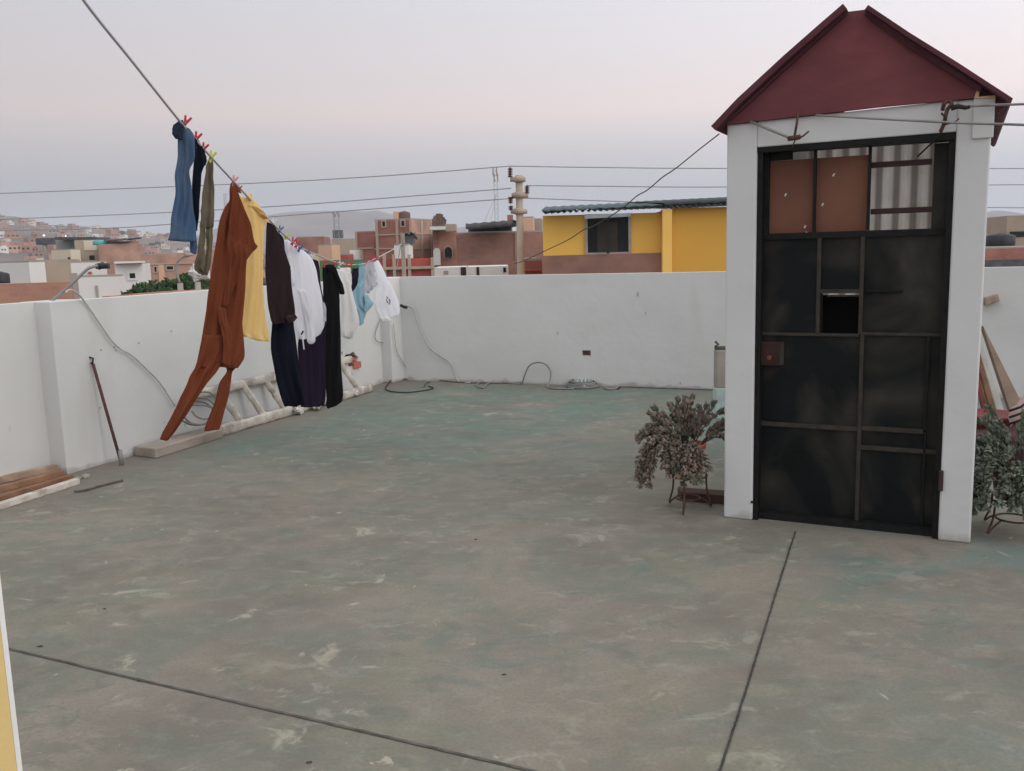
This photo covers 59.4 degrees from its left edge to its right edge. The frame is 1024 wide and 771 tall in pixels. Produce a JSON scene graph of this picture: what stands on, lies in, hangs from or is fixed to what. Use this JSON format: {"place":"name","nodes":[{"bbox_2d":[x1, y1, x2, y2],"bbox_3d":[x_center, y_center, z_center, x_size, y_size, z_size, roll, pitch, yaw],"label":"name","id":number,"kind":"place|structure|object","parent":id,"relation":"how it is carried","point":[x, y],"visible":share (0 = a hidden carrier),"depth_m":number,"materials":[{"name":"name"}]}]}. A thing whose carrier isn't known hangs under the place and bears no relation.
{"place":"outdoors","nodes":[
{"label":"outdoors","id":0,"kind":"place"},
{"bbox_2d":[0,579,22,770],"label":"yellow wall","id":1,"kind":"structure","parent":0,"point":[10,756],"depth_m":2.00,"materials":[{"name":"paint"}]},
{"bbox_2d":[0,260,46,283],"bbox_3d":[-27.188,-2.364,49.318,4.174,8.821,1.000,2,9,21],"label":"white house","id":2,"kind":"structure","parent":0,"point":[26,271],"depth_m":47.90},
{"bbox_2d":[0,281,73,303],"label":"brick wall","id":3,"kind":"structure","parent":0,"point":[20,292],"depth_m":23.63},
{"bbox_2d":[27,259,79,281],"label":"grey house","id":4,"kind":"structure","parent":0,"point":[59,270],"depth_m":57.18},
{"bbox_2d":[51,249,80,260],"bbox_3d":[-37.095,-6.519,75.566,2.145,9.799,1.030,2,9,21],"label":"cream house","id":5,"kind":"structure","parent":0,"point":[57,254],"depth_m":74.50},
{"bbox_2d":[70,273,79,298],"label":"grey block","id":6,"kind":"structure","parent":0,"point":[73,276],"depth_m":26.77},
{"bbox_2d":[55,237,110,248],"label":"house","id":7,"kind":"structure","parent":0,"point":[64,242],"depth_m":88.09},
{"bbox_2d":[74,240,99,262],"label":"tan building","id":8,"kind":"structure","parent":0,"point":[89,250],"depth_m":80.55,"materials":[{"name":"concrete"}]},
{"bbox_2d":[70,261,106,284],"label":"white terrace","id":9,"kind":"structure","parent":0,"point":[78,267],"depth_m":49.32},
{"bbox_2d":[78,274,124,298],"bbox_3d":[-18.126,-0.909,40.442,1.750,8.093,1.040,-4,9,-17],"label":"white house","id":10,"kind":"structure","parent":0,"point":[95,286],"depth_m":39.46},
{"bbox_2d":[98,237,143,274],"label":"brick building","id":11,"kind":"structure","parent":0,"point":[115,250],"depth_m":78.45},
{"bbox_2d":[140,250,196,284],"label":"peach brick house","id":12,"kind":"structure","parent":0,"point":[162,265],"depth_m":60.93,"materials":[{"name":"concrete"}]},
{"bbox_2d":[188,264,209,289],"bbox_3d":[-8.363,0.912,24.876,0.600,8.582,0.405,-2,8,0],"label":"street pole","id":13,"kind":"object","parent":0,"point":[194,274],"visible":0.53,"depth_m":24.23,"materials":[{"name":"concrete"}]},
{"bbox_2d":[82,0,401,265],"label":"clothes line","id":14,"kind":"object","parent":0,"point":[149,82],"visible":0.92,"depth_m":4.93,"materials":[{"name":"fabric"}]},
{"bbox_2d":[168,120,197,253],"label":"jeans","id":15,"kind":"object","parent":14,"relation":"hanging from","point":[183,226],"visible":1,"depth_m":5.16,"materials":[{"name":"blue fabric"}]},
{"bbox_2d":[192,140,206,230],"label":"trousers","id":16,"kind":"object","parent":14,"relation":"hanging from","point":[200,161],"visible":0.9,"depth_m":5.34,"materials":[{"name":"black fabric"}]},
{"bbox_2d":[194,160,214,274],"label":"trousers","id":17,"kind":"object","parent":14,"relation":"hanging from","point":[202,263],"visible":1,"depth_m":5.52,"materials":[{"name":"fabric"}]},
{"bbox_2d":[160,183,257,440],"bbox_3d":[-1.995,-0.487,5.859,0.702,1.640,0.159,-6,10,-28],"label":"jumpsuit","id":18,"kind":"object","parent":14,"relation":"hanging from","point":[222,339],"visible":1,"depth_m":5.88,"materials":[{"name":"orange fabric"}]},
{"bbox_2d":[240,193,269,341],"bbox_3d":[-1.795,-0.811,6.247,0.273,1.034,0.076,-8,11,-38],"label":"shirt","id":19,"kind":"object","parent":14,"relation":"hanging from","point":[254,323],"visible":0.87,"depth_m":6.24,"materials":[{"name":"yellow fabric"}]},
{"bbox_2d":[265,222,297,324],"bbox_3d":[-1.737,-0.835,6.699,0.094,0.754,0.255,7,12,44],"label":"blouse","id":20,"kind":"object","parent":14,"relation":"hanging from","point":[281,305],"visible":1,"depth_m":6.67,"materials":[{"name":"brown fabric"}]},
{"bbox_2d":[271,234,303,406],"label":"trousers","id":21,"kind":"object","parent":14,"relation":"hanging from","point":[284,352],"visible":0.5,"depth_m":6.93,"materials":[{"name":"blue fabric"}]},
{"bbox_2d":[284,239,325,348],"bbox_3d":[-1.698,-0.755,7.414,0.121,0.895,0.353,4,10,31],"label":"sweatshirt","id":22,"kind":"object","parent":14,"relation":"hanging from","point":[310,312],"visible":0.97,"depth_m":7.37,"materials":[{"name":"white fabric"}]},
{"bbox_2d":[298,259,326,406],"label":"trousers","id":23,"kind":"object","parent":14,"relation":"hanging from","point":[311,358],"visible":0.55,"depth_m":7.83,"materials":[{"name":"purple fabric"}]},
{"bbox_2d":[322,264,344,408],"bbox_3d":[-1.637,-0.452,8.265,0.099,1.315,0.270,6,11,42],"label":"dress","id":24,"kind":"object","parent":14,"relation":"hanging from","point":[333,287],"visible":0.99,"depth_m":8.22,"materials":[{"name":"black fabric"}]},
{"bbox_2d":[337,268,358,338],"bbox_3d":[-1.606,-0.796,8.730,0.137,0.697,0.261,3,10,28],"label":"shirt","id":25,"kind":"object","parent":14,"relation":"hanging from","point":[350,321],"visible":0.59,"depth_m":8.71,"materials":[{"name":"beige fabric"}]},
{"bbox_2d":[351,268,358,290],"bbox_3d":[-1.603,-1.077,9.151,0.109,0.235,0.054,-7,10,-34],"label":"vest","id":26,"kind":"object","parent":14,"relation":"hanging from","point":[355,273],"visible":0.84,"depth_m":9.14,"materials":[{"name":"purple fabric"}]},
{"bbox_2d":[353,263,373,325],"bbox_3d":[-1.588,-0.965,9.518,0.250,0.655,0.097,-8,11,-39],"label":"blouse","id":27,"kind":"object","parent":14,"relation":"hanging from","point":[364,303],"visible":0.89,"depth_m":9.49,"materials":[{"name":"blue fabric"}]},
{"bbox_2d":[364,262,375,293],"bbox_3d":[-1.567,-1.179,9.848,0.082,0.354,0.170,5,11,37],"label":"shirt","id":28,"kind":"object","parent":14,"relation":"hanging from","point":[370,282],"visible":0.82,"depth_m":9.83,"materials":[{"name":"grey fabric"}]},
{"bbox_2d":[374,260,399,320],"bbox_3d":[-1.462,-1.086,10.305,0.138,0.696,0.436,6,11,42],"label":"shirt","id":29,"kind":"object","parent":14,"relation":"hanging from","point":[386,305],"visible":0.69,"depth_m":10.30,"materials":[{"name":"white fabric"}]},
{"bbox_2d":[297,236,330,252],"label":"brick house","id":30,"kind":"structure","parent":0,"point":[310,243],"depth_m":93.65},
{"bbox_2d":[318,244,340,280],"bbox_3d":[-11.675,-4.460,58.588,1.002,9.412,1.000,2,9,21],"label":"peach house","id":31,"kind":"structure","parent":0,"point":[330,251],"depth_m":57.57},
{"bbox_2d":[332,238,354,253],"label":"brick house","id":32,"kind":"structure","parent":0,"point":[347,245],"depth_m":86.81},
{"bbox_2d":[320,259,376,281],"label":"green wall","id":33,"kind":"structure","parent":0,"point":[336,265],"depth_m":39.61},
{"bbox_2d":[350,249,362,259],"bbox_3d":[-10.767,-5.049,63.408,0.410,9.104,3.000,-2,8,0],"label":"white house","id":34,"kind":"structure","parent":0,"point":[357,254],"depth_m":61.98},
{"bbox_2d":[355,231,376,258],"bbox_3d":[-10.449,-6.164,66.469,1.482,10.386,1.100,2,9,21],"label":"brick house","id":35,"kind":"structure","parent":0,"point":[365,241],"depth_m":65.39,"materials":[{"name":"brick"}]},
{"bbox_2d":[375,211,432,258],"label":"brick building","id":36,"kind":"structure","parent":0,"point":[388,232],"depth_m":61.94,"materials":[{"name":"brick"}]},
{"bbox_2d":[377,254,434,276],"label":"red wall","id":37,"kind":"structure","parent":0,"point":[420,266],"depth_m":37.62,"materials":[{"name":"concrete"}]},
{"bbox_2d":[430,224,457,275],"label":"brick house","id":38,"kind":"structure","parent":0,"point":[444,247],"depth_m":59.14,"materials":[{"name":"brick"}]},
{"bbox_2d":[432,213,446,225],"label":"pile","id":39,"kind":"object","parent":38,"relation":"on","point":[438,219],"visible":1,"depth_m":57.26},
{"bbox_2d":[434,265,508,275],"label":"white house","id":40,"kind":"structure","parent":0,"point":[471,270],"depth_m":32.71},
{"bbox_2d":[456,220,542,274],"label":"brick building","id":41,"kind":"structure","parent":0,"point":[483,243],"depth_m":49.55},
{"bbox_2d":[0,380,1023,770],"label":"floor","id":42,"kind":"structure","parent":0,"point":[430,566],"depth_m":4.16,"materials":[{"name":"paint"}]},
{"bbox_2d":[0,470,63,492],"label":"board","id":43,"kind":"object","parent":42,"relation":"on","point":[28,481],"visible":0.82,"depth_m":6.78,"materials":[{"name":"orange wood"}]},
{"bbox_2d":[0,464,57,483],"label":"board","id":44,"kind":"object","parent":43,"relation":"on","point":[15,476],"visible":0.95,"depth_m":6.86,"materials":[{"name":"brown wood"}]},
{"bbox_2d":[0,474,73,500],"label":"board","id":45,"kind":"object","parent":42,"relation":"on","point":[20,491],"visible":0.79,"depth_m":6.59,"materials":[{"name":"brown wood"}]},
{"bbox_2d":[0,478,79,509],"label":"board","id":46,"kind":"object","parent":42,"relation":"on","point":[23,498],"visible":1,"depth_m":6.41,"materials":[{"name":"white wood"}]},
{"bbox_2d":[74,479,122,492],"bbox_3d":[-3.050,0.744,6.647,0.050,0.018,0.375,5,11,37],"label":"iron rod","id":47,"kind":"object","parent":42,"relation":"on","point":[100,485],"visible":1,"depth_m":6.64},
{"bbox_2d":[92,363,123,465],"bbox_3d":[-3.287,0.239,7.302,0.191,0.846,0.040,-2,8,0],"label":"iron rod","id":48,"kind":"object","parent":42,"relation":"on","point":[120,456],"visible":1,"depth_m":7.30,"materials":[{"name":"brown metal"}]},
{"bbox_2d":[134,427,222,457],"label":"timber beam","id":49,"kind":"structure","parent":42,"relation":"on","point":[172,444],"depth_m":7.87,"materials":[{"name":"beige wood"}]},
{"bbox_2d":[0,277,403,484],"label":"parapet wall","id":50,"kind":"structure","parent":42,"relation":"on","point":[52,410],"depth_m":7.49,"materials":[{"name":"white paint"}]},
{"bbox_2d":[50,263,107,300],"bbox_3d":[-3.470,-0.787,7.135,0.503,0.356,0.063,-4,9,-17],"label":"pipe arm","id":51,"kind":"object","parent":50,"relation":"attached to","point":[84,271],"visible":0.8,"depth_m":7.13},
{"bbox_2d":[65,289,215,425],"bbox_3d":[-3.125,-0.203,7.710,0.220,1.316,1.586,3,9,26],"label":"hose","id":52,"kind":"object","parent":50,"relation":"hanging from","point":[187,421],"visible":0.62,"depth_m":8.01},
{"bbox_2d":[8,647,536,770],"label":"floor joint","id":53,"kind":"object","parent":42,"relation":"on","point":[395,738],"visible":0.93,"depth_m":3.27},
{"bbox_2d":[196,356,372,435],"bbox_3d":[-2.345,0.060,9.640,0.239,0.462,2.910,2,9,22],"label":"ladder","id":54,"kind":"object","parent":42,"relation":"on","point":[239,423],"visible":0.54,"depth_m":9.06,"materials":[{"name":"white wood"}]},
{"bbox_2d":[403,378,520,383],"bbox_3d":[-0.686,-0.059,11.598,1.740,0.020,0.170,2,9,24],"label":"cable","id":55,"kind":"object","parent":42,"relation":"on","point":[472,382],"visible":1,"depth_m":11.42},
{"bbox_2d":[476,362,573,389],"bbox_3d":[0.186,-0.143,11.104,1.348,0.301,0.491,2,9,22],"label":"cable","id":56,"kind":"object","parent":42,"relation":"on","point":[547,384],"visible":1,"depth_m":11.05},
{"bbox_2d":[565,378,599,388],"bbox_3d":[0.855,-0.041,10.933,0.420,0.092,0.509,-2,8,0],"label":"cable heap","id":57,"kind":"object","parent":42,"relation":"on","point":[586,384],"visible":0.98,"depth_m":10.77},
{"bbox_2d":[604,385,712,389],"bbox_3d":[1.735,0.028,10.588,1.320,0.024,0.258,0,9,11],"label":"cable","id":58,"kind":"object","parent":42,"relation":"on","point":[617,387],"visible":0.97,"depth_m":10.58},
{"bbox_2d":[633,393,724,488],"bbox_3d":[1.118,0.355,5.604,0.717,0.594,0.557,-2,8,0],"label":"potted plant","id":59,"kind":"object","parent":42,"relation":"on","point":[683,458],"visible":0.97,"depth_m":5.60,"materials":[{"name":"green plant"}]},
{"bbox_2d":[669,472,711,514],"bbox_3d":[1.136,0.672,5.701,0.286,0.226,0.279,-2,8,0],"label":"plant stand","id":60,"kind":"object","parent":42,"relation":"on","point":[685,501],"visible":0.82,"depth_m":5.73,"materials":[{"name":"metal"}]},
{"bbox_2d":[678,487,723,503],"bbox_3d":[1.369,0.727,5.854,0.602,0.060,0.130,2,9,21],"label":"board","id":61,"kind":"object","parent":42,"relation":"on","point":[716,496],"visible":0.32,"depth_m":5.86,"materials":[{"name":"brown wood"}]},
{"bbox_2d":[400,267,1023,398],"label":"parapet wall","id":62,"kind":"structure","parent":42,"relation":"on","point":[664,329],"depth_m":10.90,"materials":[{"name":"white paint"}]},
{"bbox_2d":[393,234,405,276],"bbox_3d":[-1.480,-1.701,11.802,0.182,0.579,0.074,-2,8,0],"label":"line post","id":63,"kind":"object","parent":62,"relation":"on","point":[402,248],"visible":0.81,"depth_m":11.78,"materials":[{"name":"grey wood"}]},
{"bbox_2d":[404,305,469,382],"bbox_3d":[-0.959,-0.542,11.604,0.978,1.002,0.095,3,10,28],"label":"cable","id":64,"kind":"object","parent":62,"relation":"attached to","point":[430,347],"visible":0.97,"depth_m":11.67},
{"bbox_2d":[984,294,999,305],"bbox_3d":[4.946,-0.885,9.268,0.137,0.115,0.200,2,9,21],"label":"wood chunk","id":65,"kind":"object","parent":62,"relation":"attached to","point":[991,299],"visible":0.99,"depth_m":9.18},
{"bbox_2d":[713,341,724,418],"bbox_3d":[2.039,-0.061,8.662,0.181,0.753,0.132,-2,8,0],"label":"concrete post","id":66,"kind":"object","parent":42,"relation":"on","point":[719,377],"visible":0.49,"depth_m":8.61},
{"bbox_2d":[718,532,795,770],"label":"floor joint","id":67,"kind":"object","parent":42,"relation":"on","point":[739,710],"visible":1,"depth_m":3.53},
{"bbox_2d":[711,4,1012,542],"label":"stair house","id":68,"kind":"structure","parent":42,"relation":"on","point":[855,256],"depth_m":5.08,"materials":[{"name":"white paint"}]},
{"bbox_2d":[514,134,718,263],"bbox_3d":[0.901,-2.497,15.469,0.566,1.050,20.730,-2,9,-3],"label":"cable","id":69,"kind":"object","parent":68,"relation":"attached to","point":[631,200],"visible":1,"depth_m":9.50,"materials":[{"name":"black rubber"}]},
{"bbox_2d":[750,111,808,147],"bbox_3d":[1.498,-1.422,5.007,0.342,0.192,0.070,5,11,38],"label":"wire bracket","id":70,"kind":"object","parent":68,"relation":"attached to","point":[794,137],"visible":1,"depth_m":4.96,"materials":[{"name":"metal"}]},
{"bbox_2d":[760,235,944,526],"bbox_3d":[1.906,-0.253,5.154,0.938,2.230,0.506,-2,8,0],"label":"door","id":71,"kind":"structure","parent":68,"relation":"in","point":[850,383],"depth_m":5.17,"materials":[{"name":"metal"}]},
{"bbox_2d":[917,99,969,156],"bbox_3d":[2.218,-1.338,4.658,0.076,0.268,0.290,-7,10,-31],"label":"wire hook","id":72,"kind":"object","parent":68,"relation":"attached to","point":[951,106],"visible":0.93,"depth_m":4.59,"materials":[{"name":"metal"}]},
{"bbox_2d":[815,114,1023,125],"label":"clothes wire","id":73,"kind":"object","parent":72,"relation":"attached to","point":[933,121],"visible":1,"depth_m":4.61,"materials":[{"name":"grey metal"}]},
{"bbox_2d":[970,103,1023,107],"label":"clothes wire","id":74,"kind":"object","parent":72,"relation":"attached to","point":[1003,104],"visible":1,"depth_m":4.31,"materials":[{"name":"grey metal"}]},
{"bbox_2d":[978,377,986,408],"bbox_3d":[4.092,0.139,7.787,0.214,0.634,0.030,-2,8,0],"label":"plank","id":75,"kind":"object","parent":42,"relation":"on","point":[982,400],"visible":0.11,"depth_m":7.77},
{"bbox_2d":[979,355,995,408],"bbox_3d":[3.998,0.077,7.530,0.300,0.826,0.040,-2,8,0],"label":"plank","id":76,"kind":"object","parent":42,"relation":"on","point":[986,387],"visible":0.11,"depth_m":7.50,"materials":[{"name":"brown wood"}]},
{"bbox_2d":[976,428,1001,436],"bbox_3d":[3.648,0.359,6.969,0.225,0.100,0.250,-2,8,0],"label":"plank","id":77,"kind":"object","parent":42,"relation":"on","point":[980,431],"visible":0.06,"depth_m":6.87,"materials":[{"name":"brown wood"}]},
{"bbox_2d":[980,342,1003,409],"bbox_3d":[4.085,0.036,7.620,0.321,0.877,0.030,-2,8,0],"label":"plank","id":78,"kind":"object","parent":42,"relation":"on","point":[995,393],"visible":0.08,"depth_m":7.59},
{"bbox_2d":[976,409,1009,448],"bbox_3d":[3.770,0.361,7.096,0.430,0.290,0.430,-2,8,0],"label":"bucket","id":79,"kind":"object","parent":42,"relation":"on","point":[1002,414],"visible":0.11,"depth_m":6.98,"materials":[{"name":"red plastic"}]},
{"bbox_2d":[981,326,1019,410],"bbox_3d":[4.271,-0.048,7.719,0.515,0.945,0.050,-2,8,0],"label":"plank","id":80,"kind":"object","parent":42,"relation":"on","point":[1011,398],"visible":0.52,"depth_m":7.70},
{"bbox_2d":[983,491,1023,533],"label":"plant stand","id":81,"kind":"object","parent":42,"relation":"on","point":[993,516],"visible":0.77,"depth_m":5.07,"materials":[{"name":"metal"}]},
{"bbox_2d":[972,403,1023,519],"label":"potted plant","id":82,"kind":"object","parent":81,"relation":"on","point":[1002,469],"visible":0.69,"depth_m":4.94,"materials":[{"name":"green plant"}]},
{"bbox_2d":[1008,395,1023,425],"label":"striped bag","id":83,"kind":"object","parent":42,"relation":"on","point":[1015,412],"visible":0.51,"depth_m":6.70,"materials":[{"name":"fabric"}]},
{"bbox_2d":[0,210,1023,271],"bbox_3d":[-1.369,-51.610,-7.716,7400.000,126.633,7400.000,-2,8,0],"label":"ground","id":84,"kind":"structure","parent":0,"point":[351,223],"depth_m":1911.68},
{"bbox_2d":[0,271,9,282],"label":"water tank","id":85,"kind":"object","parent":84,"relation":"on","point":[4,277],"visible":0.97,"depth_m":42.43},
{"bbox_2d":[0,242,17,252],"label":"house","id":86,"kind":"structure","parent":84,"relation":"on","point":[13,248],"depth_m":372.50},
{"bbox_2d":[5,231,22,238],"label":"house","id":87,"kind":"structure","parent":84,"relation":"on","point":[11,234],"depth_m":481.27,"materials":[{"name":"brick"}]},
{"bbox_2d":[14,242,35,251],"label":"house","id":88,"kind":"structure","parent":84,"relation":"on","point":[26,247],"depth_m":387.60,"materials":[{"name":"brick"}]},
{"bbox_2d":[35,238,55,259],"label":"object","id":89,"kind":"object","parent":84,"relation":"on","point":[44,242],"visible":0.5,"depth_m":93.65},
{"bbox_2d":[114,261,150,291],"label":"white upper room","id":90,"kind":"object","parent":84,"relation":"on","point":[133,272],"visible":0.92,"depth_m":43.48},
{"bbox_2d":[127,271,137,280],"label":"window","id":91,"kind":"structure","parent":90,"relation":"in","point":[131,275],"depth_m":43.45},
{"bbox_2d":[121,282,159,294],"bbox_3d":[-10.976,0.887,27.354,1.340,8.047,1.239,-5,9,-25],"label":"tree","id":92,"kind":"object","parent":84,"relation":"on","point":[142,287],"visible":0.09,"depth_m":26.66,"materials":[{"name":"green plant"}]},
{"bbox_2d":[144,277,176,291],"bbox_3d":[-11.185,0.567,29.214,2.334,8.139,1.648,3,10,30],"label":"tree","id":93,"kind":"object","parent":84,"relation":"on","point":[163,283],"visible":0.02,"depth_m":28.58,"materials":[{"name":"green plant"}]},
{"bbox_2d":[158,272,208,290],"bbox_3d":[-10.393,0.467,29.269,2.312,8.280,2.038,-2,8,0],"label":"tree","id":94,"kind":"object","parent":84,"relation":"on","point":[187,281],"visible":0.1,"depth_m":28.39,"materials":[{"name":"green plant"}]},
{"bbox_2d":[175,253,193,289],"bbox_3d":[-8.921,0.727,25.351,0.535,8.837,0.220,-2,8,0],"label":"street pole","id":95,"kind":"object","parent":84,"relation":"on","point":[180,284],"visible":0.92,"depth_m":24.74,"materials":[{"name":"metal"}]},
{"bbox_2d":[394,244,412,258],"bbox_3d":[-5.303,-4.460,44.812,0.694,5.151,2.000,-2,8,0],"label":"white room","id":96,"kind":"object","parent":84,"relation":"on","point":[408,248],"visible":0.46,"depth_m":43.51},
{"bbox_2d":[401,231,417,243],"bbox_3d":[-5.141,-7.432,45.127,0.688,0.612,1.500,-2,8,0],"label":"grey shed","id":97,"kind":"structure","parent":96,"relation":"on","point":[410,237],"depth_m":44.61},
{"bbox_2d":[492,168,498,221],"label":"telecom mast","id":98,"kind":"object","parent":84,"relation":"on","point":[493,171],"visible":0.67,"depth_m":146.49,"materials":[{"name":"grey metal"}]},
{"bbox_2d":[508,167,529,274],"bbox_3d":[0.336,-1.118,28.150,0.592,11.173,0.407,3,10,29],"label":"concrete pole","id":99,"kind":"object","parent":84,"relation":"on","point":[519,210],"visible":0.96,"depth_m":27.44,"materials":[{"name":"concrete"}]},
{"bbox_2d":[0,166,509,193],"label":"power line","id":100,"kind":"object","parent":99,"relation":"attached to","point":[268,182],"visible":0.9,"depth_m":29.73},
{"bbox_2d":[0,198,509,230],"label":"power line","id":101,"kind":"object","parent":99,"relation":"attached to","point":[270,216],"visible":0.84,"depth_m":29.55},
{"bbox_2d":[0,188,510,219],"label":"power line","id":102,"kind":"object","parent":99,"relation":"attached to","point":[270,206],"visible":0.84,"depth_m":29.44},
{"bbox_2d":[510,166,1023,168],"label":"power line","id":103,"kind":"object","parent":99,"relation":"attached to","point":[671,168],"visible":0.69,"depth_m":27.87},
{"bbox_2d":[512,198,1023,207],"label":"power line","id":104,"kind":"object","parent":99,"relation":"attached to","point":[641,202],"visible":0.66,"depth_m":27.85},
{"bbox_2d":[528,184,1023,186],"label":"power line","id":105,"kind":"object","parent":99,"relation":"attached to","point":[683,186],"visible":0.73,"depth_m":28.00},
{"bbox_2d":[523,216,534,230],"bbox_3d":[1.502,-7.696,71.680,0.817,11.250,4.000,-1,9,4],"label":"house","id":106,"kind":"structure","parent":84,"relation":"on","point":[529,223],"depth_m":68.97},
{"bbox_2d":[534,218,542,230],"bbox_3d":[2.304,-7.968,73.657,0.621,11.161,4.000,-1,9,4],"label":"house","id":107,"kind":"structure","parent":84,"relation":"on","point":[538,222],"depth_m":70.93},
{"bbox_2d":[542,197,726,273],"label":"yellow house","id":108,"kind":"structure","parent":84,"relation":"on","point":[678,235],"depth_m":23.70,"materials":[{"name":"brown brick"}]},
{"bbox_2d":[585,213,630,254],"bbox_3d":[2.533,-3.985,23.685,1.212,1.073,0.213,-1,9,4],"label":"window","id":109,"kind":"structure","parent":108,"relation":"in","point":[612,235],"depth_m":23.75,"materials":[{"name":"glass"}]},
{"bbox_2d":[0,0,1023,235],"label":"sky","id":110,"kind":"structure","parent":0,"point":[281,90],"materials":[{"name":"grey"}]},
{"bbox_2d":[524,257,541,274],"bbox_3d":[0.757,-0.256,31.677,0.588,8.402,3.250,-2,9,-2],"label":"red house","id":111,"kind":"structure","parent":0,"point":[533,266],"depth_m":29.73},
{"bbox_2d":[984,246,1023,266],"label":"brick house","id":112,"kind":"structure","parent":0,"point":[1006,256],"depth_m":50.23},
{"bbox_2d":[985,233,1015,245],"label":"water tank","id":113,"kind":"object","parent":112,"relation":"on","point":[1000,239],"visible":0.95,"depth_m":58.66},
{"bbox_2d":[985,215,1023,246],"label":"tan building","id":114,"kind":"structure","parent":0,"point":[1013,225],"depth_m":74.66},
{"bbox_2d":[1007,422,1023,457],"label":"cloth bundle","id":115,"kind":"object","parent":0,"point":[1012,428],"visible":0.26,"depth_m":6.54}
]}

